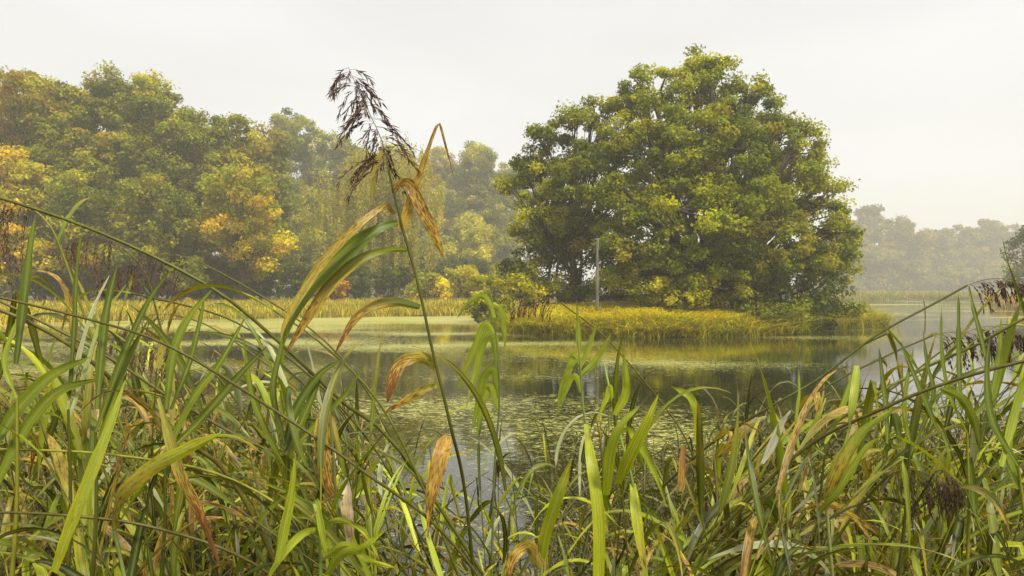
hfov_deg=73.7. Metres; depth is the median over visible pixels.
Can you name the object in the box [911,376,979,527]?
reed
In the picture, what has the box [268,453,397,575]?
reed
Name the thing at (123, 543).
reed
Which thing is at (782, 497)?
reed
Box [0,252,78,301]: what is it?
bush
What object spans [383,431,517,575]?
reed
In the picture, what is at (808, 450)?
reed
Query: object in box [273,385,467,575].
reed
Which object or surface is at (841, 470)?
reed
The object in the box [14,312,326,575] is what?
reed
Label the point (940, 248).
broadleaf tree
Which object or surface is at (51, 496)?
reed
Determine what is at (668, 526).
reed
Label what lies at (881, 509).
reed
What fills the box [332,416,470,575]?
reed
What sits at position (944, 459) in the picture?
reed
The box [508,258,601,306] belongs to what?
shrub
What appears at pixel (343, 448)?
reed
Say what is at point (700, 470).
reed
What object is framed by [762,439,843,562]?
reed
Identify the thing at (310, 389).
reed
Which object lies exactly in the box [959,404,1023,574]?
reed
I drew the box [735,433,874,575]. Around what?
reed
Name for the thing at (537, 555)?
reed
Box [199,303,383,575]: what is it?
reed
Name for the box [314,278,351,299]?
bush
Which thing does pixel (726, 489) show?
reed
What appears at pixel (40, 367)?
reed
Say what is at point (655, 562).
reed
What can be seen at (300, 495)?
reed
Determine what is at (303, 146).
broadleaf tree
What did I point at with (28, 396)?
reed
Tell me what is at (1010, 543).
reed
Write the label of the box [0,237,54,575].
reed
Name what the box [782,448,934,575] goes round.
reed
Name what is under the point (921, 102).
sky
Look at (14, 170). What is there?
broadleaf tree
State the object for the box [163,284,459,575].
reed
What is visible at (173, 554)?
reed
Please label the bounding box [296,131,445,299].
tree
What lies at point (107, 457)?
reed
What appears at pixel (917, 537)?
reed
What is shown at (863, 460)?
reed
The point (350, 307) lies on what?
bank grass
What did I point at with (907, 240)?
broadleaf tree
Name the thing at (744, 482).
reed
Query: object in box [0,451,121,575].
reed
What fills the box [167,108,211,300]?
broadleaf tree
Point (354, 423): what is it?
reed
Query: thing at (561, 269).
shrub
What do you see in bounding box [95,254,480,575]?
reed
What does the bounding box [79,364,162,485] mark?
reed
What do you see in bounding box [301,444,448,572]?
reed
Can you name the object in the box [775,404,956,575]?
reed
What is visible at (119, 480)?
reed
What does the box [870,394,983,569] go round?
reed
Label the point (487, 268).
bush
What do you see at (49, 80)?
broadleaf tree
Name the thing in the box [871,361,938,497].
reed
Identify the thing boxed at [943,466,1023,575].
reed
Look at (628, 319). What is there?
island grass
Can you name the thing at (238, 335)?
reed
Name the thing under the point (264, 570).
reed
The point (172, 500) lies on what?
reed
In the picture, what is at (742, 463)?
reed
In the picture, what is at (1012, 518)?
reed
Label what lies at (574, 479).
reed
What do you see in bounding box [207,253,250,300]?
bush
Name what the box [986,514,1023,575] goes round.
reed
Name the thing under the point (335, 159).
broadleaf tree
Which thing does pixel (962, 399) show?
reed
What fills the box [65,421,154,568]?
reed
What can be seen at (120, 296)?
bush
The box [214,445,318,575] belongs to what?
reed
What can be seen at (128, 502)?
reed
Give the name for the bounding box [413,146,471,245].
broadleaf tree
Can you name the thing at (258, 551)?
reed
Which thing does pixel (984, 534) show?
reed
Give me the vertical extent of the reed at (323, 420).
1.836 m
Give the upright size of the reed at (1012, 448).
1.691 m
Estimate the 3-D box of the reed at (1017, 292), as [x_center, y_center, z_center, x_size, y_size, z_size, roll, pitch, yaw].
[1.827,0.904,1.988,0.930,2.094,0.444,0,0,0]
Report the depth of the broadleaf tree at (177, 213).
50.03 m
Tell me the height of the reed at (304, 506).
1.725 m
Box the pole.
[596,239,598,310]
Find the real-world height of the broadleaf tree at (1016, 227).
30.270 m
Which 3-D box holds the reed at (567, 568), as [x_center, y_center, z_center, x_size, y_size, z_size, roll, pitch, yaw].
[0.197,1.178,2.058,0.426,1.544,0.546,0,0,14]
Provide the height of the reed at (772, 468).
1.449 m
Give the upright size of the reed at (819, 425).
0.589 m
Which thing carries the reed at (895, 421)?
on the ground at (272, 297)
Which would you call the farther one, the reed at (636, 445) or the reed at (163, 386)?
the reed at (163, 386)
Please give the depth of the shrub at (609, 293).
37.90 m
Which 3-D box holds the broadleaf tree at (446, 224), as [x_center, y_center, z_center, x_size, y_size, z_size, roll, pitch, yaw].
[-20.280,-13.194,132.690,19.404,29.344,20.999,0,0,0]
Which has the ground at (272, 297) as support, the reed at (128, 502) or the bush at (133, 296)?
the bush at (133, 296)
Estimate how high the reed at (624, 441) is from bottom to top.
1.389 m
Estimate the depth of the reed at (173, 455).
1.16 m
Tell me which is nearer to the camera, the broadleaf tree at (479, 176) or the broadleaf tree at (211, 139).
the broadleaf tree at (211, 139)
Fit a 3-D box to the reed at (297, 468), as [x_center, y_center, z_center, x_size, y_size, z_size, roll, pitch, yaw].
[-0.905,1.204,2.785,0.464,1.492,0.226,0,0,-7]
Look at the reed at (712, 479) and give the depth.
4.22 m
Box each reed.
[0,196,483,575]
[0,197,170,575]
[0,217,94,575]
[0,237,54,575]
[0,239,109,531]
[0,291,52,575]
[0,296,479,575]
[0,300,409,575]
[0,308,283,575]
[0,326,213,541]
[0,331,130,575]
[0,366,83,569]
[0,387,278,575]
[0,390,192,575]
[0,403,80,567]
[0,424,157,575]
[0,432,114,575]
[0,448,351,575]
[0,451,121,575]
[0,473,143,563]
[0,511,273,575]
[1,413,75,574]
[1,481,86,575]
[2,271,255,575]
[2,393,47,498]
[2,395,111,553]
[2,534,72,550]
[3,378,259,575]
[6,337,134,575]
[9,532,65,575]
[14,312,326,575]
[15,297,222,575]
[17,322,66,523]
[19,372,226,575]
[19,391,208,575]
[19,458,252,573]
[22,341,188,575]
[23,390,123,571]
[29,389,176,575]
[37,268,250,557]
[51,380,220,575]
[52,330,227,567]
[56,236,263,575]
[56,318,154,504]
[61,289,435,575]
[65,232,125,575]
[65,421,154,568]
[70,389,196,575]
[73,434,259,575]
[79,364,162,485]
[90,263,169,575]
[91,322,301,575]
[92,401,189,575]
[93,371,242,570]
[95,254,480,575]
[96,325,196,575]
[98,371,209,565]
[108,312,218,472]
[109,314,443,568]
[110,357,390,575]
[112,483,416,575]
[113,345,343,562]
[116,413,336,575]
[120,436,295,575]
[122,379,288,575]
[124,359,255,575]
[127,418,316,575]
[130,305,310,575]
[147,379,309,571]
[151,322,237,495]
[153,384,217,499]
[159,290,265,575]
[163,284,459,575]
[168,325,365,574]
[169,338,406,575]
[171,445,582,575]
[182,297,374,575]
[188,331,456,575]
[190,369,309,575]
[192,343,257,549]
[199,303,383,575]
[200,373,336,575]
[202,327,403,575]
[206,350,311,495]
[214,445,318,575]
[220,361,314,575]
[224,382,422,574]
[225,322,572,575]
[226,309,294,541]
[227,375,307,491]
[227,422,515,575]
[239,420,390,565]
[241,386,496,575]
[243,333,363,575]
[246,409,373,575]
[247,418,421,565]
[252,412,401,575]
[253,385,585,575]
[262,386,418,575]
[266,448,394,575]
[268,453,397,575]
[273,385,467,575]
[276,430,341,536]
[277,402,388,575]
[278,396,394,575]
[279,67,474,575]
[286,390,378,488]
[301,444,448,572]
[311,411,410,572]
[312,412,402,575]
[313,406,364,570]
[314,405,353,575]
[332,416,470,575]
[337,411,488,575]
[341,372,423,575]
[342,429,451,575]
[361,328,458,575]
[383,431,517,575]
[400,435,434,575]
[413,346,581,575]
[424,395,537,575]
[438,453,553,575]
[442,404,557,575]
[457,293,506,575]
[469,436,586,575]
[475,470,592,575]
[497,434,588,573]
[503,402,630,575]
[505,459,571,575]
[506,412,628,575]
[509,298,751,549]
[530,335,730,575]
[531,370,677,575]
[550,460,628,575]
[553,399,643,575]
[554,407,623,566]
[558,306,610,575]
[582,426,777,575]
[583,401,842,574]
[587,392,829,575]
[596,353,666,575]
[605,387,823,575]
[610,425,694,572]
[610,468,687,575]
[611,448,883,575]
[613,498,736,575]
[616,446,797,575]
[621,422,766,575]
[623,375,775,575]
[625,448,744,575]
[625,461,830,575]
[640,412,829,575]
[649,420,863,575]
[651,367,879,575]
[659,317,1023,575]
[662,278,1023,497]
[667,441,775,570]
[670,350,882,575]
[671,386,765,562]
[673,332,1011,567]
[675,460,790,566]
[685,435,769,502]
[690,360,1023,563]
[698,420,819,575]
[701,451,817,575]
[702,422,875,575]
[705,413,781,553]
[707,437,761,552]
[708,323,1023,575]
[708,462,826,572]
[711,458,964,575]
[716,493,886,575]
[730,391,912,564]
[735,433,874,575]
[736,452,899,573]
[740,326,1023,566]
[741,453,832,575]
[744,330,1022,555]
[761,405,899,575]
[761,406,879,496]
[762,280,1017,575]
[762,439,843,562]
[765,427,844,564]
[771,359,1023,575]
[773,365,911,575]
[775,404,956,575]
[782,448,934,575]
[784,450,892,575]
[785,474,899,575]
[790,337,934,575]
[794,379,885,575]
[795,361,856,575]
[798,374,1005,575]
[800,457,911,573]
[804,365,965,575]
[806,470,1011,575]
[812,469,959,575]
[817,426,911,573]
[834,424,953,574]
[836,411,1023,575]
[838,430,1023,575]
[839,405,1005,575]
[851,425,898,518]
[859,295,1023,575]
[869,341,1022,574]
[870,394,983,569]
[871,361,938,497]
[874,386,1023,575]
[878,320,1012,575]
[879,334,979,575]
[882,390,1022,575]
[889,461,1023,575]
[895,455,1023,574]
[898,373,1007,574]
[900,397,1009,575]
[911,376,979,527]
[918,399,993,575]
[921,423,1023,573]
[921,426,1021,574]
[922,358,982,462]
[924,456,1016,566]
[925,412,1004,558]
[927,493,1023,572]
[929,333,1023,535]
[934,404,1023,575]
[936,317,1018,539]
[936,361,1017,475]
[940,286,1002,575]
[943,443,1022,573]
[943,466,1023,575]
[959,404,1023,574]
[970,353,1023,539]
[970,540,1023,563]
[975,506,1023,575]
[978,515,1017,566]
[984,337,1023,529]
[984,361,1023,482]
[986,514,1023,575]
[999,239,1023,420]
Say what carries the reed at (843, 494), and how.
in the water
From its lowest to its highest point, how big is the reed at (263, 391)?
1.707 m
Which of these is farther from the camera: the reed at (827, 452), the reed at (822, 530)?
the reed at (827, 452)
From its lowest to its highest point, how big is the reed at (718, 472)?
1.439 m
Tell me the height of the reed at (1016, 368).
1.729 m
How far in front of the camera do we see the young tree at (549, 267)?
35.23 m
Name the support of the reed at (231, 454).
in the water
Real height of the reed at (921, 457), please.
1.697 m
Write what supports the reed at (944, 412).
in the water
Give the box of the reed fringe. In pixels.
[795,290,998,301]
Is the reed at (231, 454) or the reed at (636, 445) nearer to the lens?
the reed at (636, 445)
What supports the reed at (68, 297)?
in the water
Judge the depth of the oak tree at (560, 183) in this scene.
32.90 m
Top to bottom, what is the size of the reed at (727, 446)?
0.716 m
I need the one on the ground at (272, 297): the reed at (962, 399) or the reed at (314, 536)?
the reed at (314, 536)
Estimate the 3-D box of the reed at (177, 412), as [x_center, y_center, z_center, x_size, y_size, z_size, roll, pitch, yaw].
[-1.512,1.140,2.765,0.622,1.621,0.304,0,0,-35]
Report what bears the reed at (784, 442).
in the water
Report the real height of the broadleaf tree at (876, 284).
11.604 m
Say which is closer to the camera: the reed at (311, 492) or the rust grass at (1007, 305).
the reed at (311, 492)
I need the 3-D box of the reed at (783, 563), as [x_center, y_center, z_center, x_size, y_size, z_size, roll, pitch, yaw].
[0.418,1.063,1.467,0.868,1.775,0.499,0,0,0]
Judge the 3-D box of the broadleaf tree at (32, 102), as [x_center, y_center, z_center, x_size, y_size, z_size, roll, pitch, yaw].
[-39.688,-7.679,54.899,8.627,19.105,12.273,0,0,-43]
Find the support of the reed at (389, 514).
in the water
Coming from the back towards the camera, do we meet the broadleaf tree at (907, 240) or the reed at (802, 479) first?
the broadleaf tree at (907, 240)
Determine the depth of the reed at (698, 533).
1.58 m
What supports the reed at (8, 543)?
in the water
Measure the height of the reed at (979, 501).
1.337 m
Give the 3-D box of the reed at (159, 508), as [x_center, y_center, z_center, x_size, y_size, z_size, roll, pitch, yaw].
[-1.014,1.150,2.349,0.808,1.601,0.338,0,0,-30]
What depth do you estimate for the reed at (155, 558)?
1.46 m
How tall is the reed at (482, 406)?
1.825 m
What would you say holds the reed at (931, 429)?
in the water
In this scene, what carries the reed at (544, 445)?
in the water
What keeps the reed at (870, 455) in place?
in the water
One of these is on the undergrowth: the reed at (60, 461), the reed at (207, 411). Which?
the reed at (207, 411)
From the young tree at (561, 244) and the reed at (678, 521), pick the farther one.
the young tree at (561, 244)
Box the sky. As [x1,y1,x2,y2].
[0,0,1023,289]
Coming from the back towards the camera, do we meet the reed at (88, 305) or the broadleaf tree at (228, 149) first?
the broadleaf tree at (228, 149)
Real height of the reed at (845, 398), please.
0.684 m
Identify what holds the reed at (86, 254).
on the ground at (272, 297)
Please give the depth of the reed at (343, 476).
3.66 m
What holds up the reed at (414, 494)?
in the water
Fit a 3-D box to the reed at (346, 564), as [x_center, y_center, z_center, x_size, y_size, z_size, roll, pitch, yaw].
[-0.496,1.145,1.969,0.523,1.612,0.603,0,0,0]
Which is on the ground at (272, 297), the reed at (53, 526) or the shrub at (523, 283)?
the shrub at (523, 283)
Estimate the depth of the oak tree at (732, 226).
30.41 m
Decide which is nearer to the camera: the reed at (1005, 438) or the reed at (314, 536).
the reed at (1005, 438)
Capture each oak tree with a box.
[492,93,653,303]
[580,43,867,307]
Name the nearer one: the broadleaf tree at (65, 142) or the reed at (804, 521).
the reed at (804, 521)
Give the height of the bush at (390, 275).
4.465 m
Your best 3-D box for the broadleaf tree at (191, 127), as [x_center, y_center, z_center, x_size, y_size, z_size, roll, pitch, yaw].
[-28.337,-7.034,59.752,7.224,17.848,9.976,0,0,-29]
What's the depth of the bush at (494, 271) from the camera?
61.49 m
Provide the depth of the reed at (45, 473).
2.39 m
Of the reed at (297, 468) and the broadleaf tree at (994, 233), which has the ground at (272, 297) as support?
the broadleaf tree at (994, 233)
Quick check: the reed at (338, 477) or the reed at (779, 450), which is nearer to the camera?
the reed at (779, 450)
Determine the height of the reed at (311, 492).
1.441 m
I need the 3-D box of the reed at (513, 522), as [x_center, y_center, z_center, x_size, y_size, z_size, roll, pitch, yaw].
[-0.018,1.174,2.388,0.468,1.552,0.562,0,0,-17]
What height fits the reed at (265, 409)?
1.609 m
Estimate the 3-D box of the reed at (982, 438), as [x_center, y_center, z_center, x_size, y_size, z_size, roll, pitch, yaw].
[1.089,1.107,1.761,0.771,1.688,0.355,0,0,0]
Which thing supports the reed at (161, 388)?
in the water
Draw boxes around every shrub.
[463,272,548,323]
[495,234,648,307]
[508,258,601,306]
[590,260,753,310]
[606,257,761,305]
[725,246,870,331]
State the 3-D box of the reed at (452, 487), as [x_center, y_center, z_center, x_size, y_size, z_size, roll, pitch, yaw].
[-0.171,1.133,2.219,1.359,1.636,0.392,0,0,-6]
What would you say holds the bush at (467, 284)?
on the ground at (272, 297)
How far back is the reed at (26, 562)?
2.14 m
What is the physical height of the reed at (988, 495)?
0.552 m
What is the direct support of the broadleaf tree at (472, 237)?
on the ground at (272, 297)
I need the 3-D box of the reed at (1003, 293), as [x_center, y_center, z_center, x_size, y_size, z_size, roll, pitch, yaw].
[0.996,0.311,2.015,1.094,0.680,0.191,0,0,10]
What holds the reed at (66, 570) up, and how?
on the ground at (272, 297)
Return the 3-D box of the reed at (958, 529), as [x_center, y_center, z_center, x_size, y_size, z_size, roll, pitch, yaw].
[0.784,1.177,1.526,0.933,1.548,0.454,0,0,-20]
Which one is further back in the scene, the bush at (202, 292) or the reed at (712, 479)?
the bush at (202, 292)
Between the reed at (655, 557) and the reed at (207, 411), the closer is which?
the reed at (207, 411)
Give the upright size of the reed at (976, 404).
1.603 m
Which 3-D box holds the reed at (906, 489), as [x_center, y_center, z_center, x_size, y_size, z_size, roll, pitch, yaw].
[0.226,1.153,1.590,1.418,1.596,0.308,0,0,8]
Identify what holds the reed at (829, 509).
in the water
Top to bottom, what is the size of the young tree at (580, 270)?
5.857 m
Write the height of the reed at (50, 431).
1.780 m
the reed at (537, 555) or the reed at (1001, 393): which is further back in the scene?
the reed at (1001, 393)
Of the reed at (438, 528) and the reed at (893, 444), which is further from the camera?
the reed at (893, 444)
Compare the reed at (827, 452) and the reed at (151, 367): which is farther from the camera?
the reed at (827, 452)
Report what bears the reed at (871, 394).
on the ground at (272, 297)
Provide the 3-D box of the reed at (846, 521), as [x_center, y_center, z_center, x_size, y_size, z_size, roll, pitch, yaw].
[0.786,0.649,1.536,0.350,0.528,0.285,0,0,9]
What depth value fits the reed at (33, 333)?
2.20 m
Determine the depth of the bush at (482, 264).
82.93 m
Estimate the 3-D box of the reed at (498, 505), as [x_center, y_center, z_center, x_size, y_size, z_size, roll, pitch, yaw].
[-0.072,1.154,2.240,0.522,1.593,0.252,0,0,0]
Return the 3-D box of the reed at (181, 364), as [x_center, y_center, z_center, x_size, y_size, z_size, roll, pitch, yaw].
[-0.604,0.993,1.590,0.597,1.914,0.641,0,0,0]
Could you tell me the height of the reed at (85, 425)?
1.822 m
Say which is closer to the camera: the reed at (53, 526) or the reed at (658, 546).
the reed at (53, 526)
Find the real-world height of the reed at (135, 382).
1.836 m
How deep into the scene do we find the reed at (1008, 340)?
1.75 m
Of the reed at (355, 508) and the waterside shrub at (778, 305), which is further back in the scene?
the waterside shrub at (778, 305)
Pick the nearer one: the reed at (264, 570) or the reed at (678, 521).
the reed at (264, 570)
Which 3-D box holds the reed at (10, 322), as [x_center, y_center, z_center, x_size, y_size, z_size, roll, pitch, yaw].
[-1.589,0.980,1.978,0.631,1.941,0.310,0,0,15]
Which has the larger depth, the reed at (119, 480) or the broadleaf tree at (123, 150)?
the broadleaf tree at (123, 150)
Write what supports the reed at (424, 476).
in the water
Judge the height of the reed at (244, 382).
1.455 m
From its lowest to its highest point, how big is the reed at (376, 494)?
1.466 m
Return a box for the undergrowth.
[0,343,1023,575]
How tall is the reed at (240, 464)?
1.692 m
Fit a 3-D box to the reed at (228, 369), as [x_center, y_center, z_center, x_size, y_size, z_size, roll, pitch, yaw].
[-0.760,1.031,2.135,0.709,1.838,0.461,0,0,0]
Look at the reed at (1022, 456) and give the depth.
2.68 m
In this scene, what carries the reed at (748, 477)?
in the water
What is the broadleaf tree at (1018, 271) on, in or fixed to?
on the ground at (272, 297)
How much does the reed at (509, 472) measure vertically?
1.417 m
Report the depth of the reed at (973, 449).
1.82 m
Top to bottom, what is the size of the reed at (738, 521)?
1.589 m
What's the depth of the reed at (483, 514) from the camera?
2.41 m
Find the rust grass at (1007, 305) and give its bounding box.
[978,292,1023,309]
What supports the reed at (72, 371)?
in the undergrowth
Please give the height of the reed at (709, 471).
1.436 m
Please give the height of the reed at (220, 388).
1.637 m
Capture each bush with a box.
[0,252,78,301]
[30,278,95,299]
[50,251,139,299]
[91,269,142,299]
[116,250,193,298]
[171,254,236,299]
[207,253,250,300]
[209,255,284,298]
[249,248,315,298]
[269,256,315,298]
[286,256,370,297]
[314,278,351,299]
[344,263,380,299]
[347,254,399,296]
[372,259,419,297]
[396,255,447,297]
[403,269,453,300]
[440,255,490,297]
[444,264,489,299]
[478,258,542,293]
[484,259,532,298]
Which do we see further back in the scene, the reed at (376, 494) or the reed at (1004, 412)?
the reed at (1004, 412)
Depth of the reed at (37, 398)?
4.10 m
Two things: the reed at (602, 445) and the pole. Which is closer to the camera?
the reed at (602, 445)
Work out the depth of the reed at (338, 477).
2.74 m
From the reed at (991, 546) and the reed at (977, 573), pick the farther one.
the reed at (977, 573)
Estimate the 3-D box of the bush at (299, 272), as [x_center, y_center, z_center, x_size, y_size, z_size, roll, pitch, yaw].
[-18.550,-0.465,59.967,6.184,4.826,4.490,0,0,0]
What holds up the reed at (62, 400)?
on the ground at (272, 297)
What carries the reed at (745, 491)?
in the water
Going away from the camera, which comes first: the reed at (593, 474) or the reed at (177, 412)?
the reed at (593, 474)
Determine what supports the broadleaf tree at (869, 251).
on the ground at (272, 297)
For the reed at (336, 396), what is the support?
on the ground at (272, 297)
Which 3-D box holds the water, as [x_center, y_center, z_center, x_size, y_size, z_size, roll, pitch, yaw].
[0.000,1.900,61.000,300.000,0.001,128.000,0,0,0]
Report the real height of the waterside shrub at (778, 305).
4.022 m
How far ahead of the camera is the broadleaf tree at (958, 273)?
231.26 m
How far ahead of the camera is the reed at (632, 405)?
2.09 m
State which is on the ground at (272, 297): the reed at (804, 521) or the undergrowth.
the undergrowth
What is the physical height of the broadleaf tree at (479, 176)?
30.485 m
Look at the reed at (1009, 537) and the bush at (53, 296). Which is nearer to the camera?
the reed at (1009, 537)
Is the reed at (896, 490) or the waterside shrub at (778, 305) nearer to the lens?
the reed at (896, 490)
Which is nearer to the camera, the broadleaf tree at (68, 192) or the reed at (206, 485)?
the reed at (206, 485)
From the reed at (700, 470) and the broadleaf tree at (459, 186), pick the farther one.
the broadleaf tree at (459, 186)
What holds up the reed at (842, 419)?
on the ground at (272, 297)
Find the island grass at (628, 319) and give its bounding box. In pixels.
[479,300,925,338]
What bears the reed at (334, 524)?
in the water
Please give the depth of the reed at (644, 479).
3.03 m
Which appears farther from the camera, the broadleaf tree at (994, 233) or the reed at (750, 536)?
the broadleaf tree at (994, 233)
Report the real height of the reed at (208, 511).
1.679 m
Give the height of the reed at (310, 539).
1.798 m
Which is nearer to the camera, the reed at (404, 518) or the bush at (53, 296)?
the reed at (404, 518)
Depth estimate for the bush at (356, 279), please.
57.35 m
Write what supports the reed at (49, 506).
in the water
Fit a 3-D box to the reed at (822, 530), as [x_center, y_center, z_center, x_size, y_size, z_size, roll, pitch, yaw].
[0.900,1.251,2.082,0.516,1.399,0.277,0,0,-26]
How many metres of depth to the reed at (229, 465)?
2.38 m
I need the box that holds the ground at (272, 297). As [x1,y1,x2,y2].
[0,290,1016,336]
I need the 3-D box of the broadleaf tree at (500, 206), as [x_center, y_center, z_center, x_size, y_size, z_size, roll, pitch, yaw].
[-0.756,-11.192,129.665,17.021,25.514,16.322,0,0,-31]
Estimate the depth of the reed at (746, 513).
2.38 m
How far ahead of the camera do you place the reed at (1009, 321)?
4.07 m
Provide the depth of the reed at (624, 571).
2.10 m
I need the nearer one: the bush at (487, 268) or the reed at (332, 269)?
the reed at (332, 269)
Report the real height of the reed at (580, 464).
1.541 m
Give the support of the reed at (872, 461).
in the water
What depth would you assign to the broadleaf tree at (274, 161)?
69.67 m
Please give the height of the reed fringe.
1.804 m
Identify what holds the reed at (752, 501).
in the water
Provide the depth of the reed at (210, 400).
3.80 m
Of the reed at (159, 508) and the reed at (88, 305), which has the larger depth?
the reed at (88, 305)
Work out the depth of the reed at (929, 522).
1.70 m
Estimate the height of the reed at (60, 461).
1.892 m
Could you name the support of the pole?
on the ground at (272, 297)
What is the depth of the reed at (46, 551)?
2.74 m
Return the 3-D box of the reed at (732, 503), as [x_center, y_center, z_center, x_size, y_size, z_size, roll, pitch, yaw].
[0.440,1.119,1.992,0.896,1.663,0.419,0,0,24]
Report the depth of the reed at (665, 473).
2.40 m
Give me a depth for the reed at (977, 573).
2.32 m
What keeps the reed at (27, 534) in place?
in the water
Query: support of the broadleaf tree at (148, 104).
on the ground at (272, 297)
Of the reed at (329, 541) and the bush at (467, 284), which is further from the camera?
the bush at (467, 284)
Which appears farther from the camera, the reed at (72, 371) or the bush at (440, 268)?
the bush at (440, 268)
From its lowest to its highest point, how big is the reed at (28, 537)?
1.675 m
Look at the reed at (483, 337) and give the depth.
1.90 m
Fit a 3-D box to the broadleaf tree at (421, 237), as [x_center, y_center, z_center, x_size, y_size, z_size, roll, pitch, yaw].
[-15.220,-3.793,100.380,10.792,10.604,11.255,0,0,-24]
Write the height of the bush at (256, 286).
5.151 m
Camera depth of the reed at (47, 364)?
2.86 m
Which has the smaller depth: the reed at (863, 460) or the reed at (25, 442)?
the reed at (863, 460)
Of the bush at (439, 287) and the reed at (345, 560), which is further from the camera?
the bush at (439, 287)
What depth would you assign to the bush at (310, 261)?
69.89 m
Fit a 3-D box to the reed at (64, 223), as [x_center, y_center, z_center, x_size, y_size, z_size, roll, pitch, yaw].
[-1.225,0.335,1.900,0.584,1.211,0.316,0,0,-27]
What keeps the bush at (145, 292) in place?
on the ground at (272, 297)
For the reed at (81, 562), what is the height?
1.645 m
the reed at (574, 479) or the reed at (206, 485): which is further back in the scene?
the reed at (574, 479)
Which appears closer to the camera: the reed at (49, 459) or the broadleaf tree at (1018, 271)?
the reed at (49, 459)
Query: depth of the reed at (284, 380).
1.77 m
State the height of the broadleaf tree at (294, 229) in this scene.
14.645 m
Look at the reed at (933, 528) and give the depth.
2.01 m
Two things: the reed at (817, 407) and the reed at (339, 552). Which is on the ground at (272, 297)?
the reed at (817, 407)
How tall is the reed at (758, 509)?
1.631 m
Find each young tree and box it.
[526,216,568,307]
[540,197,582,304]
[565,202,600,302]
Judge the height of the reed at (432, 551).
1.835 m
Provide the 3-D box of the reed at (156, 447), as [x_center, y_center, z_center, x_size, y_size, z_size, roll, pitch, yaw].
[-1.433,1.060,2.713,0.450,1.781,0.569,0,0,0]
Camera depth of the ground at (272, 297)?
87.50 m
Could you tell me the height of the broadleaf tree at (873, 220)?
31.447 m
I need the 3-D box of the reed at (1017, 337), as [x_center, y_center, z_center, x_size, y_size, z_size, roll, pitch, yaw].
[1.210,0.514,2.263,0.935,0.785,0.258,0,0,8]
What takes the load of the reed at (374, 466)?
in the water
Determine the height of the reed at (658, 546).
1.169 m
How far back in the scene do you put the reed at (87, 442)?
2.67 m
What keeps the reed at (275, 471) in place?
in the water
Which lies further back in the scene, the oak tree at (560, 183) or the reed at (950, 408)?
the oak tree at (560, 183)
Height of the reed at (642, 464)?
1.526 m
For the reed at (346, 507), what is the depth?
1.40 m
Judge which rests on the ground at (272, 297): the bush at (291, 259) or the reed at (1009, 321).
the bush at (291, 259)
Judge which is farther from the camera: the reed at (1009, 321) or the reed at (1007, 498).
the reed at (1009, 321)
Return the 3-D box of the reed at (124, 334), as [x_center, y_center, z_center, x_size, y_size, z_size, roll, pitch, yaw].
[-0.936,0.627,2.699,1.320,1.052,0.290,0,0,0]
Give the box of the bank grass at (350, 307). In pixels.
[0,296,554,324]
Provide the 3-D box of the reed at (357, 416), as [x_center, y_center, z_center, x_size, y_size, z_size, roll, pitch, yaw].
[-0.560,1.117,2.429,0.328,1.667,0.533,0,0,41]
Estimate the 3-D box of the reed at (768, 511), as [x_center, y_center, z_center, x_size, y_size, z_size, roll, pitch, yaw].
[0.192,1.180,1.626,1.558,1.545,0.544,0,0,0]
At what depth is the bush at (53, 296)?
68.94 m
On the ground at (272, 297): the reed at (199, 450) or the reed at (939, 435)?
the reed at (199, 450)
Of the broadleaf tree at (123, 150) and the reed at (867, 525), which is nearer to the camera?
the reed at (867, 525)
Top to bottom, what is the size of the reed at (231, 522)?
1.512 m
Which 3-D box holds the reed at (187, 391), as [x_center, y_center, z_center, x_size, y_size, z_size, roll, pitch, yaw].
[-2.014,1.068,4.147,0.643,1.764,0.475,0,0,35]
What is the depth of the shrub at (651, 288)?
29.15 m
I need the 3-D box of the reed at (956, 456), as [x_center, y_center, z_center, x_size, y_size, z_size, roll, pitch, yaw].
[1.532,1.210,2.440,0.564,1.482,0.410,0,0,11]
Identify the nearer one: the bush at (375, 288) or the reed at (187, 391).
the reed at (187, 391)
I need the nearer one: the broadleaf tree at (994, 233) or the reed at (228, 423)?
the reed at (228, 423)
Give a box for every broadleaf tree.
[0,65,66,298]
[0,143,61,301]
[4,73,59,300]
[7,81,120,300]
[30,148,149,300]
[51,60,146,300]
[92,172,212,297]
[101,69,193,298]
[109,82,156,300]
[148,105,232,298]
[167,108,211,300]
[188,111,271,298]
[190,119,216,299]
[194,162,298,301]
[237,120,301,299]
[268,107,325,288]
[279,190,339,283]
[293,129,370,251]
[363,144,452,266]
[377,227,435,294]
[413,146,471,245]
[421,212,504,290]
[431,165,491,221]
[438,138,516,258]
[483,162,544,266]
[827,220,881,289]
[836,265,886,290]
[853,203,897,259]
[879,214,935,270]
[912,228,960,289]
[938,258,991,290]
[944,224,992,265]
[965,258,1015,290]
[966,218,1023,278]
[999,225,1023,292]
[1003,222,1023,264]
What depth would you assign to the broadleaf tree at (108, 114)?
55.97 m
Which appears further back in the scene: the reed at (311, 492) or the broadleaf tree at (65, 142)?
the broadleaf tree at (65, 142)
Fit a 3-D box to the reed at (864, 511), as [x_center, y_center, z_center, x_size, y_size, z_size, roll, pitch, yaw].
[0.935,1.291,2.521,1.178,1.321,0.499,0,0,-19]
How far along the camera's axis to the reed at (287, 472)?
1.73 m
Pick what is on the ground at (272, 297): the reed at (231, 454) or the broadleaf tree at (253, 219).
the broadleaf tree at (253, 219)
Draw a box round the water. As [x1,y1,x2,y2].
[0,300,1023,575]
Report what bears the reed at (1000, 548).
in the water
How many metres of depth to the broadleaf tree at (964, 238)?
254.76 m
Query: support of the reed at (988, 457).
in the water
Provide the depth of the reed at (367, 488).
1.75 m
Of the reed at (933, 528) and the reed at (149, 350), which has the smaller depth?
the reed at (933, 528)
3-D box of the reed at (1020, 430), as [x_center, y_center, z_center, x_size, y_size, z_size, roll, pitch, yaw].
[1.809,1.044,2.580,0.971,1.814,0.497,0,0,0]

